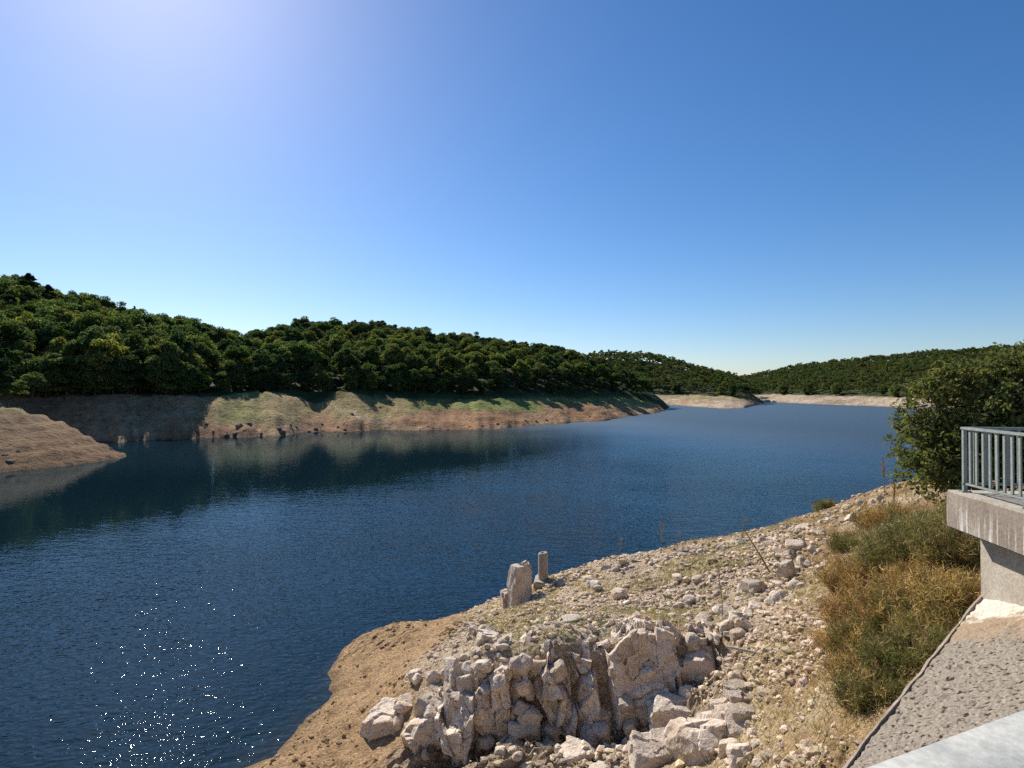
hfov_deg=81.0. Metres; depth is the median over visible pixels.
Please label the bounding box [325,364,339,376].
broadleaf tree
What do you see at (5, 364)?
conifer
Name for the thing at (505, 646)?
stone
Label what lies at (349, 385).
broadleaf tree
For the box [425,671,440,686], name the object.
stone
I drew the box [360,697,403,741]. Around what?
boulder
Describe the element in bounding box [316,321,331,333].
broadleaf tree
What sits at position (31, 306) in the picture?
broadleaf tree
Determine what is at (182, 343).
broadleaf tree
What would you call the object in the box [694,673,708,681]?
stone
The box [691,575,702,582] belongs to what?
stone
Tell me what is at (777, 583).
stone
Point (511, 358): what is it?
broadleaf tree
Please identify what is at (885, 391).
broadleaf tree
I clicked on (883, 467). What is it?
dry stalk
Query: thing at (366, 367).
broadleaf tree
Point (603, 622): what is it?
green grass
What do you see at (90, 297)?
broadleaf tree
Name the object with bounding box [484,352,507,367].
broadleaf tree
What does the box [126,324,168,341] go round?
broadleaf tree
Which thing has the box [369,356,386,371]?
broadleaf tree
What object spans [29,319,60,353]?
broadleaf tree
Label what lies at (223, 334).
broadleaf tree
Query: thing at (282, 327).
broadleaf tree
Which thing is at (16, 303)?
broadleaf tree
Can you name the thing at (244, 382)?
broadleaf tree
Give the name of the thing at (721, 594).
dry stalk
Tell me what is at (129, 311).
broadleaf tree
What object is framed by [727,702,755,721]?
stone
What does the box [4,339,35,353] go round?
broadleaf tree
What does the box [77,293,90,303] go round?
broadleaf tree
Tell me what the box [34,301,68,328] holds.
broadleaf tree
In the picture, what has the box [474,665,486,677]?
stone
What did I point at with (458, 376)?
broadleaf tree
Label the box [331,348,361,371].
broadleaf tree
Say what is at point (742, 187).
sky
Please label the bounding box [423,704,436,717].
stone
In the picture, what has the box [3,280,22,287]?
broadleaf tree
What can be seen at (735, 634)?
stone
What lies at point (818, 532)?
stone
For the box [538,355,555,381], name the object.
broadleaf tree
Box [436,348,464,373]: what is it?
broadleaf tree
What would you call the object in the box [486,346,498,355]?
broadleaf tree
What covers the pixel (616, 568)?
stone
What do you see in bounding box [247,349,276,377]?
broadleaf tree
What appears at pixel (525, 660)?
stone
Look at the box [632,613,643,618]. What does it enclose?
stone
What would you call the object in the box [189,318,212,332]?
broadleaf tree
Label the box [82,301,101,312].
broadleaf tree
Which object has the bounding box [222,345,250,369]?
broadleaf tree
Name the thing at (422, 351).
broadleaf tree
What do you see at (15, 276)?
broadleaf tree
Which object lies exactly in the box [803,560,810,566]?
stone
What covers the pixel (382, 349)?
broadleaf tree
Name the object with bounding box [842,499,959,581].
shrub
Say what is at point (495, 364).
broadleaf tree
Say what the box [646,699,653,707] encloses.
stone
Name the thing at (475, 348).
broadleaf tree
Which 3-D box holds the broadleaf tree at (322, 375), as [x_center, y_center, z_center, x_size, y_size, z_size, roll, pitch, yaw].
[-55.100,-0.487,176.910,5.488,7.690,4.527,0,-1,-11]
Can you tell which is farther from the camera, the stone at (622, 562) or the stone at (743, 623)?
the stone at (622, 562)
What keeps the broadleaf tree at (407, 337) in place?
on the hillside
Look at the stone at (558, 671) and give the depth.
14.96 m
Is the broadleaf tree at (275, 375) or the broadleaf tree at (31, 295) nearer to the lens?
the broadleaf tree at (275, 375)
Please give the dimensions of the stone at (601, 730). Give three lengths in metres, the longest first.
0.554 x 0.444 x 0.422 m
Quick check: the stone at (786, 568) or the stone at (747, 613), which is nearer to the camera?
the stone at (747, 613)
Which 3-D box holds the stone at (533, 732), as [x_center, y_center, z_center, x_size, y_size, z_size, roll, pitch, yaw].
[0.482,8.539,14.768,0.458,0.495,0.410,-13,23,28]
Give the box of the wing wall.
[842,595,1023,767]
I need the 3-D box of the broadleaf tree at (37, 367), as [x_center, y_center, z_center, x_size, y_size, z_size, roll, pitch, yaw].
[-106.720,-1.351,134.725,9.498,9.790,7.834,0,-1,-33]
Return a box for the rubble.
[252,483,900,767]
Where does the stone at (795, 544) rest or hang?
on the shore
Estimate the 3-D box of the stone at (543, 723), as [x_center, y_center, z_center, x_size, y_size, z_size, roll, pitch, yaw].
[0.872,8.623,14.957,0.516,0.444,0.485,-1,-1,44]
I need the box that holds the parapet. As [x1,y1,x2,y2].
[867,710,1023,767]
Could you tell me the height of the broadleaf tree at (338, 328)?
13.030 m
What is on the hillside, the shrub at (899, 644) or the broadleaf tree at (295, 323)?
the broadleaf tree at (295, 323)
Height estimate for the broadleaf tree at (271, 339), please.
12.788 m
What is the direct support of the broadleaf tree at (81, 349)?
on the hillside
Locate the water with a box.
[0,402,1022,767]
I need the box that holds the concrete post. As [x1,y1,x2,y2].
[533,551,547,588]
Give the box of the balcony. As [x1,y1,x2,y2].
[947,427,1023,605]
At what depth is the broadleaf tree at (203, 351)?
159.78 m
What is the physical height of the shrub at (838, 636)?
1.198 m
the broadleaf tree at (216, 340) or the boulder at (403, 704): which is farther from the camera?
the broadleaf tree at (216, 340)
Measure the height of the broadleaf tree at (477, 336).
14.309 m
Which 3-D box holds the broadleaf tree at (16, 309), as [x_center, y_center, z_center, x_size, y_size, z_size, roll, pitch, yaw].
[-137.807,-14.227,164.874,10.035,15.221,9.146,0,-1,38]
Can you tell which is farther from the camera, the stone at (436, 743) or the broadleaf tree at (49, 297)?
the broadleaf tree at (49, 297)
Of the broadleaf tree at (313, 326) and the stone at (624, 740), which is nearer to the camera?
the stone at (624, 740)
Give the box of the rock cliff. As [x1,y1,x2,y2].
[434,615,719,766]
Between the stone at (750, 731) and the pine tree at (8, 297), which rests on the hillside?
the pine tree at (8, 297)
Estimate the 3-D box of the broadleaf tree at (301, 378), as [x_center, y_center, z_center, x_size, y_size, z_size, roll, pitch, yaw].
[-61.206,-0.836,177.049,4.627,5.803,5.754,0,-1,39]
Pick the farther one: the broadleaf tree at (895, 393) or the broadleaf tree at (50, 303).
the broadleaf tree at (895, 393)
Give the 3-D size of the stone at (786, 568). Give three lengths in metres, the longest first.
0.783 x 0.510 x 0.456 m
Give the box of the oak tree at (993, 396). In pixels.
[883,340,1023,503]
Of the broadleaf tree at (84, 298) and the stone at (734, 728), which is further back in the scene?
the broadleaf tree at (84, 298)
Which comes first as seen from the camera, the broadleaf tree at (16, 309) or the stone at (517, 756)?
the stone at (517, 756)
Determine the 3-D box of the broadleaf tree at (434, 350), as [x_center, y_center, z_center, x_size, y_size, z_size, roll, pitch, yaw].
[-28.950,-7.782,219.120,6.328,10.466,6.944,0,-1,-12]
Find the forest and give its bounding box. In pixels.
[1,278,1023,394]
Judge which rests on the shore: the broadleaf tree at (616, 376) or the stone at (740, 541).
the stone at (740, 541)
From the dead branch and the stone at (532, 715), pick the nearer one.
the stone at (532, 715)
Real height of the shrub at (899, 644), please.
1.195 m
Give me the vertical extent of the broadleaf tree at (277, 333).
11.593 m
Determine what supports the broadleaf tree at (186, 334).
on the hillside
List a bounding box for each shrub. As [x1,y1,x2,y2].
[805,581,867,624]
[806,610,858,651]
[809,498,835,511]
[811,640,872,681]
[812,543,890,597]
[812,607,897,656]
[821,650,922,721]
[827,527,859,552]
[832,557,918,616]
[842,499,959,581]
[845,563,944,630]
[847,497,911,529]
[847,609,949,678]
[868,559,980,621]
[873,547,963,592]
[879,588,966,643]
[894,503,980,571]
[930,564,980,606]
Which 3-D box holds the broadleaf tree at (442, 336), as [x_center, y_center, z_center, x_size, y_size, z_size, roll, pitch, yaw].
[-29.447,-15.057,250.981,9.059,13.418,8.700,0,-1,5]
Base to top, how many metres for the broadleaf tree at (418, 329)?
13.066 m
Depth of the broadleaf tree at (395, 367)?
184.57 m
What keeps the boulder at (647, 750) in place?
on the shore
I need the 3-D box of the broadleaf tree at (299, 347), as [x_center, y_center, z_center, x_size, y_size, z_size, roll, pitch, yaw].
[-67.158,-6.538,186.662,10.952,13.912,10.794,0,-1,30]
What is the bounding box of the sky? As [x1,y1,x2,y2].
[0,0,1023,375]
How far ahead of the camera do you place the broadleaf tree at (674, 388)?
440.18 m
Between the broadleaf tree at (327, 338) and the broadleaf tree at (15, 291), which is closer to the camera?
the broadleaf tree at (15, 291)
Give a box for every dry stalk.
[659,522,664,552]
[718,568,722,616]
[879,458,887,491]
[889,481,898,497]
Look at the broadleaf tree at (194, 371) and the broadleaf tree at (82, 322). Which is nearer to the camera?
the broadleaf tree at (194, 371)
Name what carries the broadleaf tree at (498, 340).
on the hillside
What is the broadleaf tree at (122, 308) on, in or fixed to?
on the hillside
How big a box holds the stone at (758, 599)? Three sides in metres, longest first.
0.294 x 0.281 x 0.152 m
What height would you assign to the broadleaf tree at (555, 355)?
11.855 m
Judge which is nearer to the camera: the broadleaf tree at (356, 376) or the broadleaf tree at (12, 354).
the broadleaf tree at (12, 354)
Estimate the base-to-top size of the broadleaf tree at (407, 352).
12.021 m
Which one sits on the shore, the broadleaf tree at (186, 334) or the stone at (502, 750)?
the stone at (502, 750)
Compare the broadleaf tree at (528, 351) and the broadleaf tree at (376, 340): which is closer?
the broadleaf tree at (376, 340)
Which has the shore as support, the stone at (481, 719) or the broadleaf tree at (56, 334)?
the stone at (481, 719)
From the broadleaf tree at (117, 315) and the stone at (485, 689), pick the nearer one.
the stone at (485, 689)
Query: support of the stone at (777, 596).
on the shore
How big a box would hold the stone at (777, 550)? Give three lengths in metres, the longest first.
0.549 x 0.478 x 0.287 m
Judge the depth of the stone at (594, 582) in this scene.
22.51 m
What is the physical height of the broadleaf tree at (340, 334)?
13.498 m
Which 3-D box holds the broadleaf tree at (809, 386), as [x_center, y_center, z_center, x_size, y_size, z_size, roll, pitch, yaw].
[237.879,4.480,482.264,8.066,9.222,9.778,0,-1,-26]
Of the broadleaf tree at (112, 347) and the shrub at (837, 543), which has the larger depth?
the broadleaf tree at (112, 347)
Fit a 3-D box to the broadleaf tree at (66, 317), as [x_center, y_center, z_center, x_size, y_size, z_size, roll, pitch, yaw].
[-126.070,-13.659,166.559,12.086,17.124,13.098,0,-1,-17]
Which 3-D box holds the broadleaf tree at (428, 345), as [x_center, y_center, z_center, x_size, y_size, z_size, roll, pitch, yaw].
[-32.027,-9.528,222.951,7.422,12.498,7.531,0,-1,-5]
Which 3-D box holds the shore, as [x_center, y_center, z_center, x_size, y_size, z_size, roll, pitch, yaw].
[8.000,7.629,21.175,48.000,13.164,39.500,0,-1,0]
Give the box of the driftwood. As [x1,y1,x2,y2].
[725,645,756,653]
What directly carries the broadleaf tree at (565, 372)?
on the hillside
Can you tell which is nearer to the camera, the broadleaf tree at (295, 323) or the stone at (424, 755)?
the stone at (424, 755)
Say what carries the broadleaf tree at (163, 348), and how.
on the hillside
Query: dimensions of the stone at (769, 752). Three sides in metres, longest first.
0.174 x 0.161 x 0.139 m
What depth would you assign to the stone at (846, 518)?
20.34 m
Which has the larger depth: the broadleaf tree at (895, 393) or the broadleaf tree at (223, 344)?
the broadleaf tree at (895, 393)
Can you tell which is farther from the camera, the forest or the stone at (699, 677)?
the forest
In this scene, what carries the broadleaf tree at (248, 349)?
on the hillside
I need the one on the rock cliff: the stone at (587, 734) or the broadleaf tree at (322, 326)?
the stone at (587, 734)
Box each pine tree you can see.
[2,290,20,307]
[19,273,47,298]
[43,284,57,298]
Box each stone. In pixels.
[408,668,421,681]
[411,673,422,685]
[421,749,428,760]
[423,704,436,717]
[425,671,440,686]
[431,729,439,745]
[451,756,461,763]
[456,674,473,691]
[458,654,470,660]
[461,660,472,674]
[467,750,472,762]
[468,625,477,632]
[470,646,479,655]
[470,663,474,672]
[474,659,491,672]
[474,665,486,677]
[474,706,485,726]
[476,735,494,749]
[478,624,487,628]
[479,617,485,623]
[480,683,490,695]
[485,625,496,631]
[490,674,507,692]
[494,745,505,755]
[496,643,509,649]
[497,638,507,651]
[508,721,523,738]
[508,745,515,753]
[509,656,522,675]
[512,699,529,717]
[512,751,522,761]
[513,721,526,739]
[514,680,533,693]
[515,679,531,696]
[518,653,532,672]
[518,706,542,727]
[523,724,541,741]
[525,689,534,700]
[540,685,550,700]
[540,720,546,737]
[543,723,560,740]
[549,659,567,683]
[557,579,566,585]
[557,614,582,622]
[580,723,601,748]
[582,575,592,581]
[585,580,590,587]
[589,760,609,767]
[590,580,599,587]
[592,585,602,589]
[592,720,610,744]
[600,564,610,569]
[601,639,610,647]
[608,666,616,677]
[611,565,620,571]
[611,587,626,599]
[617,559,626,565]
[617,693,635,713]
[620,736,629,744]
[623,600,631,605]
[623,719,636,738]
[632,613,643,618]
[643,666,654,678]
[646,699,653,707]
[672,573,682,580]
[673,602,682,607]
[678,685,694,698]
[681,612,693,617]
[682,576,690,581]
[683,594,695,604]
[683,622,693,632]
[683,632,699,648]
[687,644,700,651]
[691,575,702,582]
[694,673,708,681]
[695,612,712,620]
[698,638,707,644]
[700,645,711,651]
[704,621,712,628]
[712,604,731,614]
[713,590,719,595]
[718,737,737,757]
[719,619,733,633]
[723,631,729,636]
[724,707,745,737]
[726,743,750,767]
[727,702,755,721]
[728,609,746,618]
[728,671,737,679]
[729,628,746,642]
[734,617,751,631]
[734,670,743,680]
[737,539,746,544]
[737,583,742,592]
[739,578,765,596]
[742,608,752,618]
[744,720,750,727]
[747,728,757,737]
[748,600,761,611]
[750,738,758,746]
[752,758,761,767]
[755,597,764,602]
[756,537,765,542]
[762,540,772,546]
[764,598,774,605]
[765,749,772,758]
[771,590,788,601]
[772,547,782,553]
[772,580,782,587]
[775,559,796,579]
[785,539,804,550]
[786,549,793,554]
[787,579,799,589]
[795,523,805,529]
[796,556,806,568]
[797,582,803,588]
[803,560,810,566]
[807,545,816,552]
[809,529,816,534]
[816,530,825,535]
[841,504,852,508]
[844,512,855,521]
[855,499,863,505]
[876,495,884,500]
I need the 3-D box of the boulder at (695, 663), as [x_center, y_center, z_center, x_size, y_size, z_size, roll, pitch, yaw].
[4.559,7.447,15.547,1.393,1.250,1.378,-9,0,1]
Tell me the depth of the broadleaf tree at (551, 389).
221.75 m
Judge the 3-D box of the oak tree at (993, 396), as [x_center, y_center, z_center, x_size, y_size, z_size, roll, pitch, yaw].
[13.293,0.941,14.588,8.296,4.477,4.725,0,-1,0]
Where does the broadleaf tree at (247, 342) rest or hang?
on the hillside
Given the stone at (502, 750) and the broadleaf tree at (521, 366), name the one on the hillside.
the broadleaf tree at (521, 366)
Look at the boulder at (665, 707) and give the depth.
13.91 m
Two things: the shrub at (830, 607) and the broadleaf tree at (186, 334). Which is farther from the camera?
the broadleaf tree at (186, 334)
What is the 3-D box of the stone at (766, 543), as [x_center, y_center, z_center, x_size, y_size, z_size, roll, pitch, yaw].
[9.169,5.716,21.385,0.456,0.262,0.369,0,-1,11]
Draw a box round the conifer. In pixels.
[0,337,17,382]
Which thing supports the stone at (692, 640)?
on the shore
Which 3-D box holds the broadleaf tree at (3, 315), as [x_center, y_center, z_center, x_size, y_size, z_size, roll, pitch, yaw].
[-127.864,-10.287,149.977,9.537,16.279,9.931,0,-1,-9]
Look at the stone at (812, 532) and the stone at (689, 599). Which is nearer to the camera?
the stone at (689, 599)
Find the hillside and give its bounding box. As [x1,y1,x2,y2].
[0,352,982,472]
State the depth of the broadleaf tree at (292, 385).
172.87 m
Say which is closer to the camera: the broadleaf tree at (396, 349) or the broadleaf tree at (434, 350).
the broadleaf tree at (396, 349)
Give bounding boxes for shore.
[245,473,1023,767]
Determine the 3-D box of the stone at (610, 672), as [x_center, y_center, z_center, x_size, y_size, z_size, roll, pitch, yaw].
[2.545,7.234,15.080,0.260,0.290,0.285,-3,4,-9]
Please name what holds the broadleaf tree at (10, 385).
on the hillside
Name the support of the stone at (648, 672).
on the rock cliff
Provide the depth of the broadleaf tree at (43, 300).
198.16 m
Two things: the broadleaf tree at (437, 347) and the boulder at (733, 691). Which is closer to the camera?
the boulder at (733, 691)
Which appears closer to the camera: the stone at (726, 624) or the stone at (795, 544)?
the stone at (726, 624)
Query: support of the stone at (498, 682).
on the rock cliff
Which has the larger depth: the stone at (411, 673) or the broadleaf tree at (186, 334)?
the broadleaf tree at (186, 334)
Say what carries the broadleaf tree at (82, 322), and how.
on the hillside
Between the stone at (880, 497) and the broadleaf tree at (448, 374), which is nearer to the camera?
the stone at (880, 497)
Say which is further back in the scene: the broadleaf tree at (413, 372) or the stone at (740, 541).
the broadleaf tree at (413, 372)
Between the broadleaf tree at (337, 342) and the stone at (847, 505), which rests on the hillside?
the broadleaf tree at (337, 342)
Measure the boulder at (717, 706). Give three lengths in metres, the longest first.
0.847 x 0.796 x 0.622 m
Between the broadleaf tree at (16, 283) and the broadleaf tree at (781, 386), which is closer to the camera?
the broadleaf tree at (16, 283)
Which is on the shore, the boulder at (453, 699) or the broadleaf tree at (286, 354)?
the boulder at (453, 699)
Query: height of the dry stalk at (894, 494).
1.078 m
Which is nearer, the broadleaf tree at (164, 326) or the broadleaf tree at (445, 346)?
the broadleaf tree at (164, 326)
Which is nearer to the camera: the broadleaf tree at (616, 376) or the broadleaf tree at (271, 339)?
the broadleaf tree at (271, 339)
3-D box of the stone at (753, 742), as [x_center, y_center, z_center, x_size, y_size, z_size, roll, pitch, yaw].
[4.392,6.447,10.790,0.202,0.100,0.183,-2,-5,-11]
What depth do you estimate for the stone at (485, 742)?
14.70 m
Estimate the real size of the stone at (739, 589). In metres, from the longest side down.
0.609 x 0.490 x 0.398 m
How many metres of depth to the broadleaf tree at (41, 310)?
161.18 m
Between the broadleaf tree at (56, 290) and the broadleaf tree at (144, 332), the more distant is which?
the broadleaf tree at (56, 290)
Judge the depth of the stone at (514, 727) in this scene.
14.66 m
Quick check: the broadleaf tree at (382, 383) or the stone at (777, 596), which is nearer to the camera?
the stone at (777, 596)
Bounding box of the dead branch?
[743,528,769,572]
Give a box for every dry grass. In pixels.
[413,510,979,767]
[773,483,980,717]
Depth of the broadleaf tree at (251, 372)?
162.92 m
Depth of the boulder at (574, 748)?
13.23 m
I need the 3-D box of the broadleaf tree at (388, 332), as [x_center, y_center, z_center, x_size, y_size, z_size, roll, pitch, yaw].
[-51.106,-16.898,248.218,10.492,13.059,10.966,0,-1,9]
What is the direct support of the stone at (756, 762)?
on the shore
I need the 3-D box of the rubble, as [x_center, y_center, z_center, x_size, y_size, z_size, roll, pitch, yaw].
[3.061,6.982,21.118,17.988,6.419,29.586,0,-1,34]
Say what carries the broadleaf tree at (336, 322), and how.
on the hillside
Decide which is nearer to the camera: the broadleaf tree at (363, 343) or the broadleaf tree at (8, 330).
the broadleaf tree at (8, 330)
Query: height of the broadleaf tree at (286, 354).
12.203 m
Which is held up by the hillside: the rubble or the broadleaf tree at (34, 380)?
the broadleaf tree at (34, 380)
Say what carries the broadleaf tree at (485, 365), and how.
on the hillside
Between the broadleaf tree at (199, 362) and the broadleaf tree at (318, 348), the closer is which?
the broadleaf tree at (199, 362)
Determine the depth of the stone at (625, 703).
14.51 m
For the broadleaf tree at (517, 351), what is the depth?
239.03 m
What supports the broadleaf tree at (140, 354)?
on the hillside
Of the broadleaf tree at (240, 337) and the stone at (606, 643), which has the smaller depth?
the stone at (606, 643)
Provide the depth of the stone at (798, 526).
21.83 m
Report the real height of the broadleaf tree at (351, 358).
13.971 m
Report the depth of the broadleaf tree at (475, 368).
203.36 m
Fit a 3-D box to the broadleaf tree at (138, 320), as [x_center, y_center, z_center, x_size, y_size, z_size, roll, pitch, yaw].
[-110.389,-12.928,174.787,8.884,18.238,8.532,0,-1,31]
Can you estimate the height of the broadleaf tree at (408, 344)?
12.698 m
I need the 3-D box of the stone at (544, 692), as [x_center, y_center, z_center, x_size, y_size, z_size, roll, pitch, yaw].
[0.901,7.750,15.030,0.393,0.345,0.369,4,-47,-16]
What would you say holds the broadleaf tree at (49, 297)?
on the hillside
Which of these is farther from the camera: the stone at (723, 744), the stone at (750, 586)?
the stone at (750, 586)
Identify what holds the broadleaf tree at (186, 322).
on the hillside
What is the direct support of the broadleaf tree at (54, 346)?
on the hillside
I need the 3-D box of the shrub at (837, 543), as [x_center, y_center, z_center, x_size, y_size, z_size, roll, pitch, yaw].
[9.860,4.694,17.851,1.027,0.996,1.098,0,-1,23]
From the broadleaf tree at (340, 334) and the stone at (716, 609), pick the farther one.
the broadleaf tree at (340, 334)
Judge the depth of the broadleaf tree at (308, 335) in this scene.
235.55 m
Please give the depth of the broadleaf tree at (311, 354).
182.88 m
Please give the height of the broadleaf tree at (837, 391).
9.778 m
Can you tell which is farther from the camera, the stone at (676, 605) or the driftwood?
the stone at (676, 605)
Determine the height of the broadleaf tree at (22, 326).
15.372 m
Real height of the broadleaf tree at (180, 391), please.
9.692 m
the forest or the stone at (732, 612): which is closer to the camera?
the stone at (732, 612)
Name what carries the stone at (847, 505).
on the shore
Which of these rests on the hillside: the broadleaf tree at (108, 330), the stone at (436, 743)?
the broadleaf tree at (108, 330)
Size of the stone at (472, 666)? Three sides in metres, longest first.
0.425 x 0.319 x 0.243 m
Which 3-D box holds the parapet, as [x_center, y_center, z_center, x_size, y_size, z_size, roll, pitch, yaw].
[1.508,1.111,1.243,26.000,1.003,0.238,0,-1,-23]
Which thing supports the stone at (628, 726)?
on the stone at (624, 740)
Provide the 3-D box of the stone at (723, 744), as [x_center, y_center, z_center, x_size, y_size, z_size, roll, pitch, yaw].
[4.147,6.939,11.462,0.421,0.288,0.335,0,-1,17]
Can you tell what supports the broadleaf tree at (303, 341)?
on the hillside
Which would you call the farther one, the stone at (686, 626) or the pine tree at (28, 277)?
the pine tree at (28, 277)
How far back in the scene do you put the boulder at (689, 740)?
11.98 m
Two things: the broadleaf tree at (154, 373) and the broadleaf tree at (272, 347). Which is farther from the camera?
the broadleaf tree at (272, 347)
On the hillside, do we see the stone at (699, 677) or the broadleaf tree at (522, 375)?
the broadleaf tree at (522, 375)
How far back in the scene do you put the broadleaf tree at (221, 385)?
152.90 m
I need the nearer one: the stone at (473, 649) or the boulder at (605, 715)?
the boulder at (605, 715)
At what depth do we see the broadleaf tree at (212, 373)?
154.92 m
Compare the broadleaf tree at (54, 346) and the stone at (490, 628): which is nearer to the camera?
the stone at (490, 628)
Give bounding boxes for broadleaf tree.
[0,274,16,284]
[0,277,27,304]
[0,300,19,313]
[0,304,23,319]
[0,309,23,319]
[0,311,12,320]
[0,319,36,351]
[0,350,35,371]
[0,377,29,406]
[2,319,39,345]
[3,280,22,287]
[3,360,39,395]
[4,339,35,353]
[9,273,33,286]
[9,298,23,306]
[12,357,55,396]
[14,310,41,342]
[15,372,50,407]
[18,286,44,304]
[22,290,44,300]
[22,300,46,314]
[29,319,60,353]
[31,307,49,318]
[34,285,63,294]
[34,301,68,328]
[34,352,78,394]
[35,317,61,348]
[35,368,60,396]
[38,299,55,304]
[40,304,77,330]
[41,336,66,353]
[44,314,68,336]
[44,355,85,395]
[45,294,53,299]
[51,299,64,307]
[53,294,78,304]
[60,302,89,329]
[61,326,118,356]
[61,330,79,341]
[63,297,84,312]
[66,338,96,388]
[67,290,84,305]
[68,311,103,332]
[75,333,129,392]
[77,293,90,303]
[78,325,126,344]
[79,292,101,301]
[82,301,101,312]
[84,347,114,392]
[97,310,114,316]
[98,306,112,310]
[99,296,117,308]
[99,315,134,334]
[100,355,149,393]
[105,309,121,320]
[113,301,126,313]
[117,331,149,356]
[121,308,135,315]
[123,309,145,327]
[123,349,157,391]
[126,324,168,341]
[136,308,160,326]
[137,334,163,350]
[139,339,192,389]
[140,354,189,394]
[149,330,168,337]
[153,361,196,395]
[154,322,171,334]
[154,328,194,364]
[159,313,175,326]
[166,325,186,338]
[167,366,201,391]
[172,315,186,324]
[172,324,194,332]
[179,350,211,389]
[181,331,194,337]
[183,320,198,330]
[185,334,217,350]
[186,326,205,336]
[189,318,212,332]
[192,341,213,365]
[193,342,220,367]
[193,372,212,392]
[199,334,220,364]
[200,323,216,332]
[200,364,213,389]
[204,332,220,369]
[205,326,231,366]
[210,370,232,391]
[216,338,234,351]
[216,359,246,390]
[221,330,238,341]
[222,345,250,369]
[231,376,248,390]
[233,339,241,347]
[236,332,243,341]
[237,334,258,372]
[238,356,254,382]
[241,345,255,385]
[243,331,259,337]
[245,365,272,390]
[247,337,262,348]
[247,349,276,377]
[251,329,272,337]
[258,343,285,361]
[263,334,278,343]
[264,326,282,331]
[267,372,285,389]
[268,353,287,372]
[269,330,284,336]
[274,374,292,388]
[275,346,300,377]
[278,340,310,377]
[279,324,286,330]
[279,325,304,342]
[279,341,289,345]
[283,375,297,388]
[287,351,305,383]
[289,318,304,331]
[290,316,311,327]
[296,371,312,389]
[299,346,324,371]
[300,340,314,371]
[302,331,318,340]
[305,323,321,339]
[309,363,323,385]
[312,343,324,354]
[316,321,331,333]
[316,370,334,391]
[318,334,350,365]
[321,330,334,340]
[324,350,339,374]
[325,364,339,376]
[328,330,351,344]
[329,317,342,325]
[330,325,348,338]
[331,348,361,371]
[334,343,360,383]
[339,365,360,389]
[342,349,365,370]
[346,379,357,389]
[348,322,368,335]
[353,339,377,350]
[356,346,370,362]
[358,362,377,389]
[361,345,379,363]
[366,320,377,330]
[367,334,384,346]
[368,328,387,338]
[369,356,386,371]
[377,376,388,389]
[378,338,398,362]
[380,343,405,372]
[381,328,400,335]
[383,348,401,365]
[383,362,408,387]
[388,337,399,346]
[396,332,403,338]
[397,326,412,333]
[397,340,408,350]
[398,338,412,369]
[401,346,414,357]
[402,332,415,346]
[402,355,421,377]
[405,369,423,392]
[406,335,425,347]
[408,354,427,369]
[413,346,433,358]
[415,327,425,331]
[416,366,435,390]
[418,342,434,349]
[422,328,435,344]
[426,354,439,374]
[427,348,438,358]
[432,343,445,355]
[434,332,451,343]
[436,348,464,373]
[440,343,452,370]
[441,370,454,390]
[443,339,459,350]
[452,373,463,392]
[458,337,473,348]
[460,366,477,390]
[463,351,486,374]
[464,342,487,355]
[467,342,486,351]
[468,331,485,345]
[469,351,483,378]
[469,363,481,375]
[475,380,488,392]
[480,360,498,377]
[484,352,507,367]
[485,360,502,374]
[486,338,506,344]
[486,340,501,350]
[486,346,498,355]
[487,367,504,391]
[497,350,519,376]
[507,344,519,352]
[507,348,525,376]
[511,359,530,381]
[516,371,531,389]
[523,358,537,374]
[525,345,535,355]
[528,362,551,387]
[533,352,554,377]
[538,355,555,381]
[539,346,554,354]
[544,382,556,393]
[553,353,563,358]
[557,362,572,384]
[559,367,574,387]
[563,349,580,360]
[572,362,594,386]
[593,363,605,377]
[608,373,621,387]
[610,381,619,392]
[637,377,648,394]
[672,383,681,392]
[717,386,725,394]
[728,384,736,395]
[777,384,788,394]
[801,384,813,393]
[830,384,841,395]
[877,384,887,394]
[888,383,900,396]
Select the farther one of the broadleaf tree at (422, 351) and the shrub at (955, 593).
the broadleaf tree at (422, 351)
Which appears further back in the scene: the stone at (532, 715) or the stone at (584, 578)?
the stone at (584, 578)
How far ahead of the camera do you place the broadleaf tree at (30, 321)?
150.86 m
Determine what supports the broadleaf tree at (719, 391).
on the hillside
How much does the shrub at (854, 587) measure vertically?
1.497 m
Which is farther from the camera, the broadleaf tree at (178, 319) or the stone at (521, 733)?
the broadleaf tree at (178, 319)
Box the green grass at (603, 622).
[466,541,780,649]
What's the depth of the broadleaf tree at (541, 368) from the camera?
222.87 m
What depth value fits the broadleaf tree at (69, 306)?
180.44 m
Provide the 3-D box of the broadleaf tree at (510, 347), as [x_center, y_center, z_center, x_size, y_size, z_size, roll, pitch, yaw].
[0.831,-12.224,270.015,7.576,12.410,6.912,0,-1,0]
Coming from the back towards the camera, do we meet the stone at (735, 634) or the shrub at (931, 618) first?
the stone at (735, 634)
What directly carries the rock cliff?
on the shore
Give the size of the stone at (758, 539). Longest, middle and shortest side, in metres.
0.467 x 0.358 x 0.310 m
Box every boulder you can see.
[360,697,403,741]
[393,692,412,714]
[400,715,440,754]
[414,684,443,717]
[443,679,477,731]
[444,657,464,686]
[475,629,499,646]
[500,588,507,608]
[506,560,531,606]
[554,735,595,766]
[594,707,611,733]
[627,727,672,767]
[647,688,690,729]
[664,710,726,765]
[678,648,715,683]
[710,697,729,719]
[723,679,751,703]
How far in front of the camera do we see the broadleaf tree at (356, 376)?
178.68 m
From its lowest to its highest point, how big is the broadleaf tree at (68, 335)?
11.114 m
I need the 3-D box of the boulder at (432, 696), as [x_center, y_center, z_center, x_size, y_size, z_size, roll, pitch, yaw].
[-1.955,8.757,16.111,1.196,1.095,1.100,6,12,26]

